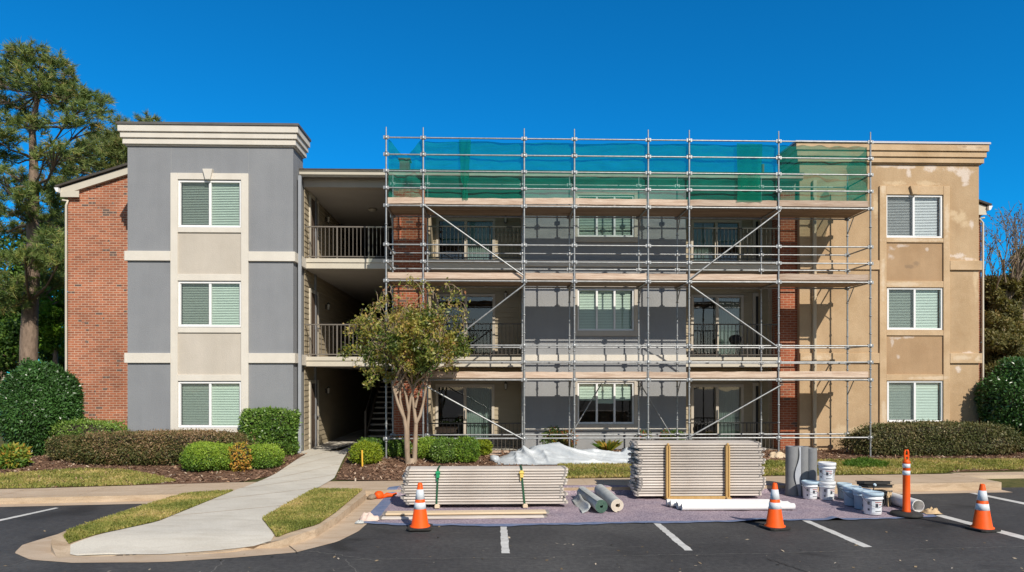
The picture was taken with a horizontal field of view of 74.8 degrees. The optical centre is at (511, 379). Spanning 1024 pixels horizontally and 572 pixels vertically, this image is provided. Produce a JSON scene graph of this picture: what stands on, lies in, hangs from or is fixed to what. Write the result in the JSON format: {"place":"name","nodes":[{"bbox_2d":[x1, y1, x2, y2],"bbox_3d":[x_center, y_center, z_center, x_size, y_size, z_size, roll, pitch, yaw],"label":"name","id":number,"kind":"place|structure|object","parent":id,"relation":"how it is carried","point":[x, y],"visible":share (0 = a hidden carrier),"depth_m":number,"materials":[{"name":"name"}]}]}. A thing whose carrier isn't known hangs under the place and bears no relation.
{"place":"outdoors","nodes":[
{"label":"outdoors","id":0,"kind":"place"},
{"bbox_2d":[0,467,175,487],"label":"lawn","id":1,"kind":"structure","parent":0,"point":[77,485],"depth_m":14.44,"materials":[{"name":"plant"}]},
{"bbox_2d":[63,489,233,542],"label":"lawn","id":2,"kind":"structure","parent":0,"point":[145,523],"depth_m":10.41,"materials":[{"name":"plant"}]},
{"bbox_2d":[70,445,352,555],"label":"walkway","id":3,"kind":"structure","parent":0,"point":[231,520],"depth_m":10.53,"materials":[{"name":"concrete"}]},
{"bbox_2d":[0,474,991,496],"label":"sidewalk","id":4,"kind":"structure","parent":0,"point":[140,489],"depth_m":14.26,"materials":[{"name":"concrete"}]},
{"bbox_2d":[0,487,1023,571],"bbox_3d":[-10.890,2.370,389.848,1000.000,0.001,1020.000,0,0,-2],"label":"parking lot","id":5,"kind":"structure","parent":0,"point":[388,546],"depth_m":9.45,"materials":[{"name":"grey asphalt"}]},
{"bbox_2d":[15,496,382,562],"bbox_3d":[-4.706,2.364,11.143,4.678,0.001,4.956,0,0,-2],"label":"gutter pan","id":6,"kind":"object","parent":5,"relation":"on","point":[343,528],"visible":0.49,"depth_m":9.26,"materials":[{"name":"concrete"}]},
{"bbox_2d":[51,490,365,557],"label":"island kerb","id":7,"kind":"structure","parent":5,"relation":"on","point":[60,545],"depth_m":9.61,"materials":[{"name":"concrete"}]},
{"bbox_2d":[407,483,432,530],"bbox_3d":[-1.454,1.990,10.580,0.380,0.720,0.380,0,0,-3],"label":"traffic cone","id":8,"kind":"object","parent":5,"relation":"on","point":[420,520],"visible":1,"depth_m":10.50,"materials":[{"name":"plastic"}]},
{"bbox_2d":[0,481,1008,506],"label":"kerb","id":9,"kind":"structure","parent":5,"relation":"on","point":[947,487],"depth_m":13.13,"materials":[{"name":"concrete"}]},
{"bbox_2d":[54,121,991,453],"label":"apartment building","id":10,"kind":"structure","parent":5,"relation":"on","point":[220,275],"depth_m":20.18,"materials":[{"name":"grey paint"}]},
{"bbox_2d":[178,180,240,227],"bbox_3d":[-8.511,-4.945,18.921,1.760,1.323,0.127,0,0,-2],"label":"window","id":11,"kind":"structure","parent":10,"relation":"in","point":[210,185],"depth_m":18.96,"materials":[{"name":"white glass"}]},
{"bbox_2d":[178,281,240,326],"bbox_3d":[-8.511,-2.122,18.921,1.760,1.279,0.127,0,0,-2],"label":"window","id":12,"kind":"structure","parent":10,"relation":"in","point":[226,289],"depth_m":18.96,"materials":[{"name":"white glass"}]},
{"bbox_2d":[178,382,240,427],"bbox_3d":[-8.511,0.707,18.921,1.760,1.302,0.127,0,0,-2],"label":"window","id":13,"kind":"structure","parent":10,"relation":"in","point":[205,404],"depth_m":18.96,"materials":[{"name":"white plastic"}]},
{"bbox_2d":[309,380,318,448],"bbox_3d":[-6.155,1.065,20.906,0.120,2.110,1.020,0,0,-2],"label":"entry door","id":14,"kind":"structure","parent":10,"relation":"in","point":[311,382],"depth_m":20.70,"materials":[{"name":"paint"}]},
{"bbox_2d":[309,288,318,356],"bbox_3d":[-6.155,-1.733,20.906,0.120,2.110,1.020,0,0,-2],"label":"entry door","id":15,"kind":"structure","parent":10,"relation":"in","point":[312,292],"depth_m":20.67,"materials":[{"name":"paint"}]},
{"bbox_2d":[309,192,318,257],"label":"entry door","id":16,"kind":"structure","parent":10,"relation":"in","point":[312,199],"depth_m":20.67,"materials":[{"name":"paint"}]},
{"bbox_2d":[435,384,493,443],"bbox_3d":[-1.508,1.127,21.541,1.882,1.946,0.310,0,0,-2],"label":"sliding door","id":17,"kind":"structure","parent":10,"relation":"in","point":[479,398],"depth_m":21.65,"materials":[{"name":"paint"}]},
{"bbox_2d":[436,218,494,258],"bbox_3d":[-1.482,-4.390,21.542,1.882,1.554,0.310,0,0,-2],"label":"sliding door","id":18,"kind":"structure","parent":10,"relation":"in","point":[479,234],"depth_m":21.66,"materials":[{"name":"paint"}]},
{"bbox_2d":[436,294,494,356],"bbox_3d":[-1.480,-1.721,21.477,1.882,2.046,0.180,0,0,-2],"label":"sliding door","id":19,"kind":"structure","parent":10,"relation":"in","point":[440,295],"depth_m":21.43,"materials":[{"name":"paint"}]},
{"bbox_2d":[578,195,633,236],"bbox_3d":[2.810,-4.900,20.138,1.703,1.250,0.127,0,0,-2],"label":"window","id":20,"kind":"structure","parent":10,"relation":"in","point":[599,224],"depth_m":20.17,"materials":[{"name":"white glass"}]},
{"bbox_2d":[578,289,633,330],"bbox_3d":[2.810,-2.098,20.138,1.703,1.259,0.127,0,0,-2],"label":"window","id":21,"kind":"structure","parent":10,"relation":"in","point":[614,318],"depth_m":20.17,"materials":[{"name":"white plastic"}]},
{"bbox_2d":[578,382,633,423],"bbox_3d":[2.810,0.701,20.138,1.703,1.247,0.127,0,0,-2],"label":"window","id":22,"kind":"structure","parent":10,"relation":"in","point":[583,387],"depth_m":20.16,"materials":[{"name":"white plastic"}]},
{"bbox_2d":[691,220,741,260],"bbox_3d":[6.608,-4.390,21.768,1.647,1.554,0.310,0,0,-2],"label":"sliding door","id":23,"kind":"structure","parent":10,"relation":"in","point":[706,233],"depth_m":21.86,"materials":[{"name":"paint"}]},
{"bbox_2d":[691,295,743,356],"bbox_3d":[6.640,-1.721,21.769,1.713,2.046,0.310,0,0,-2],"label":"sliding door","id":24,"kind":"structure","parent":10,"relation":"in","point":[735,307],"depth_m":21.88,"materials":[{"name":"paint"}]},
{"bbox_2d":[691,384,743,439],"bbox_3d":[6.640,1.127,21.769,1.713,1.946,0.310,0,0,-2],"label":"sliding door","id":25,"kind":"structure","parent":10,"relation":"in","point":[728,397],"depth_m":21.88,"materials":[{"name":"paint"}]},
{"bbox_2d":[887,195,941,237],"bbox_3d":[12.143,-4.925,20.298,1.747,1.302,0.127,0,0,-2],"label":"window","id":26,"kind":"structure","parent":10,"relation":"in","point":[899,199],"depth_m":20.33,"materials":[{"name":"white glass"}]},
{"bbox_2d":[887,288,942,329],"bbox_3d":[12.174,-2.138,20.299,1.711,1.276,0.127,0,0,-2],"label":"window","id":27,"kind":"structure","parent":10,"relation":"in","point":[910,302],"depth_m":20.33,"materials":[{"name":"white plastic"}]},
{"bbox_2d":[887,381,942,421],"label":"window","id":28,"kind":"structure","parent":10,"relation":"in","point":[896,390],"depth_m":20.34,"materials":[{"name":"white plastic"}]},
{"bbox_2d":[364,484,935,525],"bbox_3d":[2.487,2.276,12.617,10.078,0.166,3.576,0,0,-2],"label":"drop cloth","id":29,"kind":"object","parent":5,"relation":"on","point":[647,509],"visible":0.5,"depth_m":11.86,"materials":[{"name":"fabric"}]},
{"bbox_2d":[379,514,546,519],"bbox_3d":[-0.828,2.332,11.379,2.836,0.039,0.220,0,0,-3],"label":"loose board","id":30,"kind":"object","parent":29,"relation":"on","point":[403,517],"visible":0.99,"depth_m":11.31,"materials":[{"name":"brown wood"}]},
{"bbox_2d":[383,509,548,514],"bbox_3d":[-0.781,2.280,11.491,2.836,0.039,0.220,0,0,-3],"label":"loose board","id":31,"kind":"object","parent":30,"relation":"on","point":[463,512],"visible":1,"depth_m":11.42,"materials":[{"name":"brown wood"}]},
{"bbox_2d":[577,486,607,512],"bbox_3d":[1.478,2.221,12.482,0.218,0.229,1.498,0,0,-7],"label":"carpet roll","id":32,"kind":"object","parent":29,"relation":"on","point":[596,502],"visible":0.94,"depth_m":12.03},
{"bbox_2d":[594,484,623,511],"bbox_3d":[1.818,2.231,12.691,0.223,0.233,1.700,0,0,-3],"label":"carpet roll","id":33,"kind":"object","parent":29,"relation":"on","point":[612,500],"visible":1,"depth_m":12.22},
{"bbox_2d":[661,443,731,499],"bbox_3d":[3.630,1.797,13.392,1.266,1.110,0.770,0,0,-2],"label":"stack frame","id":34,"kind":"object","parent":29,"relation":"on","point":[667,472],"visible":0.81,"depth_m":13.09,"materials":[{"name":"beige wood"}]},
{"bbox_2d":[681,503,795,510],"bbox_3d":[4.054,2.282,12.015,2.050,0.114,0.116,0,0,-2],"label":"white pipe","id":35,"kind":"object","parent":29,"relation":"on","point":[759,506],"visible":1,"depth_m":11.97,"materials":[{"name":"white plastic"}]},
{"bbox_2d":[785,446,800,495],"bbox_3d":[5.688,1.845,13.564,0.253,0.990,0.288,0,0,-25],"label":"membrane roll","id":36,"kind":"object","parent":29,"relation":"on","point":[792,473],"visible":1,"depth_m":13.47,"materials":[{"name":"white plastic"}]},
{"bbox_2d":[861,490,884,514],"bbox_3d":[6.298,2.150,11.691,0.363,0.381,0.357,0,0,1],"label":"bucket","id":37,"kind":"object","parent":29,"relation":"on","point":[872,502],"visible":1,"depth_m":11.57,"materials":[{"name":"plastic"}]},
{"bbox_2d":[890,449,923,517],"bbox_3d":[6.835,1.778,11.604,0.510,1.145,0.510,0,0,-2],"label":"delineator post","id":38,"kind":"object","parent":29,"relation":"on","point":[905,512],"visible":1,"depth_m":11.55,"materials":[{"name":"plastic"}]},
{"bbox_2d":[759,483,790,530],"bbox_3d":[4.186,2.005,10.665,0.380,0.720,0.380,0,0,-16],"label":"traffic cone","id":39,"kind":"object","parent":5,"relation":"on","point":[774,521],"visible":1,"depth_m":10.59,"materials":[{"name":"plastic"}]},
{"bbox_2d":[964,484,1000,532],"bbox_3d":[7.412,2.005,10.552,0.380,0.720,0.380,0,0,-14],"label":"traffic cone","id":40,"kind":"object","parent":5,"relation":"on","point":[982,521],"visible":1,"depth_m":10.48,"materials":[{"name":"plastic"}]},
{"bbox_2d":[0,433,1023,488],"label":"ground","id":41,"kind":"structure","parent":0,"point":[1016,482],"depth_m":15.29,"materials":[{"name":"soil"}]},
{"bbox_2d":[0,236,57,382],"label":"tree","id":42,"kind":"object","parent":41,"relation":"on","point":[17,314],"visible":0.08,"depth_m":35.08,"materials":[{"name":"green plant"}]},
{"bbox_2d":[0,317,67,381],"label":"tree","id":43,"kind":"object","parent":41,"relation":"on","point":[9,343],"visible":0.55,"depth_m":29.72,"materials":[{"name":"green plant"}]},
{"bbox_2d":[19,286,67,363],"bbox_3d":[-20.218,-1.049,29.431,2.203,6.650,2.312,0,0,-2],"label":"tree","id":44,"kind":"object","parent":41,"relation":"on","point":[51,333],"visible":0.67,"depth_m":29.09,"materials":[{"name":"green plant"}]},
{"bbox_2d":[0,35,118,364],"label":"pine tree","id":45,"kind":"object","parent":41,"relation":"on","point":[30,256],"visible":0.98,"depth_m":24.93,"materials":[{"name":"green plant"}]},
{"bbox_2d":[39,109,163,247],"bbox_3d":[-21.236,-6.088,33.533,7.764,16.519,6.116,0,0,-2],"label":"pine tree","id":46,"kind":"object","parent":41,"relation":"on","point":[114,148],"visible":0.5,"depth_m":31.89,"materials":[{"name":"green plant"}]},
{"bbox_2d":[0,451,306,488],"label":"bark mulch","id":47,"kind":"object","parent":41,"relation":"on","point":[167,465],"visible":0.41,"depth_m":16.02,"materials":[{"name":"brown wood"}]},
{"bbox_2d":[0,441,34,469],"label":"shrub","id":48,"kind":"object","parent":47,"relation":"on","point":[13,455],"visible":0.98,"depth_m":16.29,"materials":[{"name":"green plant"}]},
{"bbox_2d":[0,357,86,455],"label":"shrub","id":49,"kind":"object","parent":47,"relation":"on","point":[37,398],"visible":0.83,"depth_m":18.30,"materials":[{"name":"green plant"}]},
{"bbox_2d":[43,434,76,459],"bbox_3d":[-11.869,1.788,17.811,0.974,0.762,0.917,0,0,-2],"label":"shrub","id":50,"kind":"object","parent":47,"relation":"on","point":[53,450],"visible":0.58,"depth_m":17.52,"materials":[{"name":"green plant"}]},
{"bbox_2d":[44,417,128,449],"bbox_3d":[-11.726,1.595,18.659,2.277,1.139,1.244,0,0,-2],"label":"hedge","id":51,"kind":"object","parent":47,"relation":"on","point":[78,426],"visible":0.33,"depth_m":18.32,"materials":[{"name":"green plant"}]},
{"bbox_2d":[58,428,256,465],"bbox_3d":[-8.965,1.707,17.213,5.297,0.955,1.481,0,0,-2],"label":"hedge","id":52,"kind":"object","parent":47,"relation":"on","point":[152,447],"visible":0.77,"depth_m":16.75,"materials":[{"name":"green plant"}]},
{"bbox_2d":[178,440,221,471],"bbox_3d":[-7.443,1.837,16.302,1.204,0.764,1.260,0,0,-2],"label":"round shrub","id":53,"kind":"object","parent":47,"relation":"on","point":[195,456],"visible":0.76,"depth_m":15.89,"materials":[{"name":"green plant"}]},
{"bbox_2d":[210,442,235,470],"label":"round shrub","id":54,"kind":"object","parent":47,"relation":"on","point":[222,461],"visible":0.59,"depth_m":16.00,"materials":[{"name":"green plant"}]},
{"bbox_2d":[227,441,252,471],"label":"shrub","id":55,"kind":"object","parent":47,"relation":"on","point":[240,455],"visible":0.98,"depth_m":16.04,"materials":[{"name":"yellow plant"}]},
{"bbox_2d":[247,442,285,468],"bbox_3d":[-6.178,1.882,16.644,1.175,0.652,1.087,0,0,-2],"label":"round shrub","id":56,"kind":"object","parent":47,"relation":"on","point":[265,455],"visible":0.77,"depth_m":16.34,"materials":[{"name":"green plant"}]},
{"bbox_2d":[237,405,303,455],"bbox_3d":[-6.830,1.451,18.966,1.716,1.479,1.566,0,0,-2],"label":"box shrub","id":57,"kind":"object","parent":47,"relation":"on","point":[269,424],"visible":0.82,"depth_m":18.41,"materials":[{"name":"green plant"}]},
{"bbox_2d":[335,448,1023,480],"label":"bark mulch","id":58,"kind":"object","parent":41,"relation":"on","point":[488,459],"visible":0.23,"depth_m":17.20,"materials":[{"name":"brown wood"}]},
{"bbox_2d":[347,439,383,464],"bbox_3d":[-3.748,1.859,17.278,0.942,0.684,1.008,0,0,-2],"label":"round shrub","id":59,"kind":"object","parent":58,"relation":"on","point":[372,452],"visible":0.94,"depth_m":17.00,"materials":[{"name":"green plant"}]},
{"bbox_2d":[336,274,475,463],"bbox_3d":[-2.725,-0.254,17.242,3.603,4.900,2.618,0,0,-2],"label":"crape myrtle","id":60,"kind":"object","parent":58,"relation":"on","point":[407,345],"visible":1,"depth_m":17.01,"materials":[{"name":"green plant"}]},
{"bbox_2d":[428,435,457,462],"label":"clipped shrub","id":61,"kind":"object","parent":58,"relation":"on","point":[442,448],"visible":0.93,"depth_m":17.15,"materials":[{"name":"green plant"}]},
{"bbox_2d":[453,434,480,462],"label":"clipped shrub","id":62,"kind":"object","parent":58,"relation":"on","point":[468,449],"visible":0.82,"depth_m":17.24,"materials":[{"name":"green plant"}]},
{"bbox_2d":[383,127,874,457],"bbox_3d":[3.228,-2.353,18.898,13.451,8.955,1.350,0,0,-2],"label":"scaffold","id":63,"kind":"object","parent":58,"relation":"on","point":[676,210],"visible":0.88,"depth_m":18.39,"materials":[{"name":"metal"}]},
{"bbox_2d":[388,140,421,196],"bbox_3d":[-2.897,-5.701,18.232,0.918,1.639,0.180,0,0,-2],"label":"debris net","id":64,"kind":"object","parent":63,"relation":"attached to","point":[408,192],"visible":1,"depth_m":18.22,"materials":[{"name":"green fabric"}]},
{"bbox_2d":[459,140,470,199],"bbox_3d":[-1.280,-5.696,18.176,0.332,1.629,0.040,0,0,-2],"label":"debris net","id":65,"kind":"object","parent":63,"relation":"attached to","point":[464,146],"visible":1,"depth_m":18.18,"materials":[{"name":"green fabric"}]},
{"bbox_2d":[425,141,776,200],"bbox_3d":[2.475,-5.691,18.378,9.710,1.619,0.094,0,0,-2],"label":"debris net","id":66,"kind":"object","parent":63,"relation":"attached to","point":[549,178],"visible":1,"depth_m":18.36,"materials":[{"name":"green fabric"}]},
{"bbox_2d":[737,143,761,201],"bbox_3d":[6.519,-5.681,18.394,0.713,1.599,0.040,0,0,-2],"label":"debris net","id":67,"kind":"object","parent":63,"relation":"attached to","point":[748,182],"visible":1,"depth_m":18.39,"materials":[{"name":"green fabric"}]},
{"bbox_2d":[777,145,867,200],"bbox_3d":[8.599,-5.686,18.543,2.504,1.608,0.139,0,0,-2],"label":"debris net","id":68,"kind":"object","parent":63,"relation":"attached to","point":[809,165],"visible":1,"depth_m":18.54,"materials":[{"name":"green fabric"}]},
{"bbox_2d":[832,418,1023,455],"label":"hedge","id":69,"kind":"object","parent":58,"relation":"on","point":[933,438],"visible":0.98,"depth_m":18.56,"materials":[{"name":"green plant"}]},
{"bbox_2d":[973,355,1023,450],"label":"shrub","id":70,"kind":"object","parent":58,"relation":"on","point":[1000,398],"visible":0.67,"depth_m":19.49,"materials":[{"name":"green plant"}]},
{"bbox_2d":[984,200,1023,331],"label":"bare tree","id":71,"kind":"object","parent":41,"relation":"on","point":[1015,261],"visible":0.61,"depth_m":24.46,"materials":[{"name":"brown plant"}]},
{"bbox_2d":[984,272,1023,375],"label":"tree","id":72,"kind":"object","parent":41,"relation":"on","point":[995,305],"visible":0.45,"depth_m":24.69,"materials":[{"name":"green plant"}]},
{"bbox_2d":[984,315,1023,384],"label":"tree","id":73,"kind":"object","parent":41,"relation":"on","point":[999,344],"visible":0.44,"depth_m":23.90,"materials":[{"name":"green plant"}]},
{"bbox_2d":[0,0,1023,362],"label":"sky","id":74,"kind":"structure","parent":0,"point":[345,71],"materials":[{"name":"blue"}]},
{"bbox_2d":[557,457,1023,477],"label":"lawn","id":75,"kind":"structure","parent":0,"point":[835,473],"depth_m":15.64,"materials":[{"name":"plant"}]},
{"bbox_2d":[494,442,630,464],"bbox_3d":[1.563,1.904,17.543,4.059,0.510,1.294,0,0,-2],"label":"plastic sheet","id":76,"kind":"object","parent":75,"relation":"on","point":[551,453],"visible":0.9,"depth_m":17.38,"materials":[{"name":"white plastic"}]},
{"bbox_2d":[951,472,1023,478],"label":"sidewalk","id":77,"kind":"structure","parent":0,"point":[998,475],"depth_m":15.47,"materials":[{"name":"concrete"}]},
{"bbox_3d":[-1.371,2.304,12.437,0.090,0.077,0.560,0,0,-2],"label":"bearer","id":78,"kind":"object","parent":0,"visible":0},
{"bbox_2d":[406,500,567,504],"bbox_3d":[-0.457,2.260,12.353,2.980,0.050,0.231,0,0,-2],"label":"plank","id":79,"kind":"object","parent":78,"relation":"on","point":[512,502],"visible":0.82,"depth_m":12.26,"materials":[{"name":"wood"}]},
{"bbox_2d":[403,497,565,501],"bbox_3d":[-0.495,2.209,12.351,2.980,0.050,0.231,0,0,-2],"label":"plank","id":80,"kind":"object","parent":79,"relation":"on","point":[470,500],"visible":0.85,"depth_m":12.24,"materials":[{"name":"metal"}]},
{"bbox_2d":[400,495,562,499],"bbox_3d":[-0.552,2.159,12.354,2.980,0.050,0.231,0,0,-2],"label":"plank","id":81,"kind":"object","parent":80,"relation":"on","point":[402,497],"visible":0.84,"depth_m":12.26,"materials":[{"name":"metal"}]},
{"bbox_2d":[405,491,567,496],"bbox_3d":[-0.459,2.109,12.349,2.980,0.050,0.231,0,0,-2],"label":"plank","id":82,"kind":"object","parent":81,"relation":"on","point":[564,493],"visible":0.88,"depth_m":12.26,"materials":[{"name":"metal"}]},
{"bbox_2d":[401,490,562,493],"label":"plank","id":83,"kind":"object","parent":82,"relation":"on","point":[502,491],"visible":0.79,"depth_m":12.25,"materials":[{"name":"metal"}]},
{"bbox_2d":[401,487,563,490],"bbox_3d":[-0.536,2.008,12.352,2.980,0.050,0.231,0,0,-2],"label":"plank","id":84,"kind":"object","parent":83,"relation":"on","point":[462,489],"visible":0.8,"depth_m":12.24,"materials":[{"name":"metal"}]},
{"bbox_2d":[400,484,562,487],"bbox_3d":[-0.554,1.958,12.353,2.980,0.050,0.231,0,0,-1],"label":"plank","id":85,"kind":"object","parent":84,"relation":"on","point":[464,486],"visible":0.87,"depth_m":12.26,"materials":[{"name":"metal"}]},
{"bbox_2d":[404,482,566,485],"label":"plank","id":86,"kind":"object","parent":85,"relation":"on","point":[488,483],"visible":0.79,"depth_m":12.26,"materials":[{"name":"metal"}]},
{"bbox_2d":[405,478,567,482],"bbox_3d":[-0.462,1.857,12.357,2.980,0.050,0.231,0,0,-2],"label":"plank","id":87,"kind":"object","parent":86,"relation":"on","point":[517,480],"visible":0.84,"depth_m":12.26,"materials":[{"name":"metal"}]},
{"bbox_2d":[403,476,564,479],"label":"plank","id":88,"kind":"object","parent":87,"relation":"on","point":[470,478],"visible":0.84,"depth_m":12.23,"materials":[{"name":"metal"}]},
{"bbox_2d":[404,474,566,476],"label":"plank","id":89,"kind":"object","parent":88,"relation":"on","point":[466,475],"visible":0.77,"depth_m":12.26,"materials":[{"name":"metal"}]},
{"bbox_2d":[405,471,567,474],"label":"plank","id":90,"kind":"object","parent":89,"relation":"on","point":[487,472],"visible":0.8,"depth_m":12.26,"materials":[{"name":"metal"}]},
{"bbox_2d":[406,467,567,471],"bbox_3d":[-0.457,1.656,12.355,2.980,0.050,0.231,0,0,-2],"label":"plank","id":91,"kind":"object","parent":90,"relation":"on","point":[409,469],"visible":1,"depth_m":12.27,"materials":[{"name":"metal"}]},
{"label":"lawn","id":92,"kind":"structure","parent":0,"visible":0},
{"bbox_2d":[262,487,361,535],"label":"grass","id":93,"kind":"structure","parent":92,"relation":"on","point":[314,506],"depth_m":11.36,"materials":[{"name":"green plant"}]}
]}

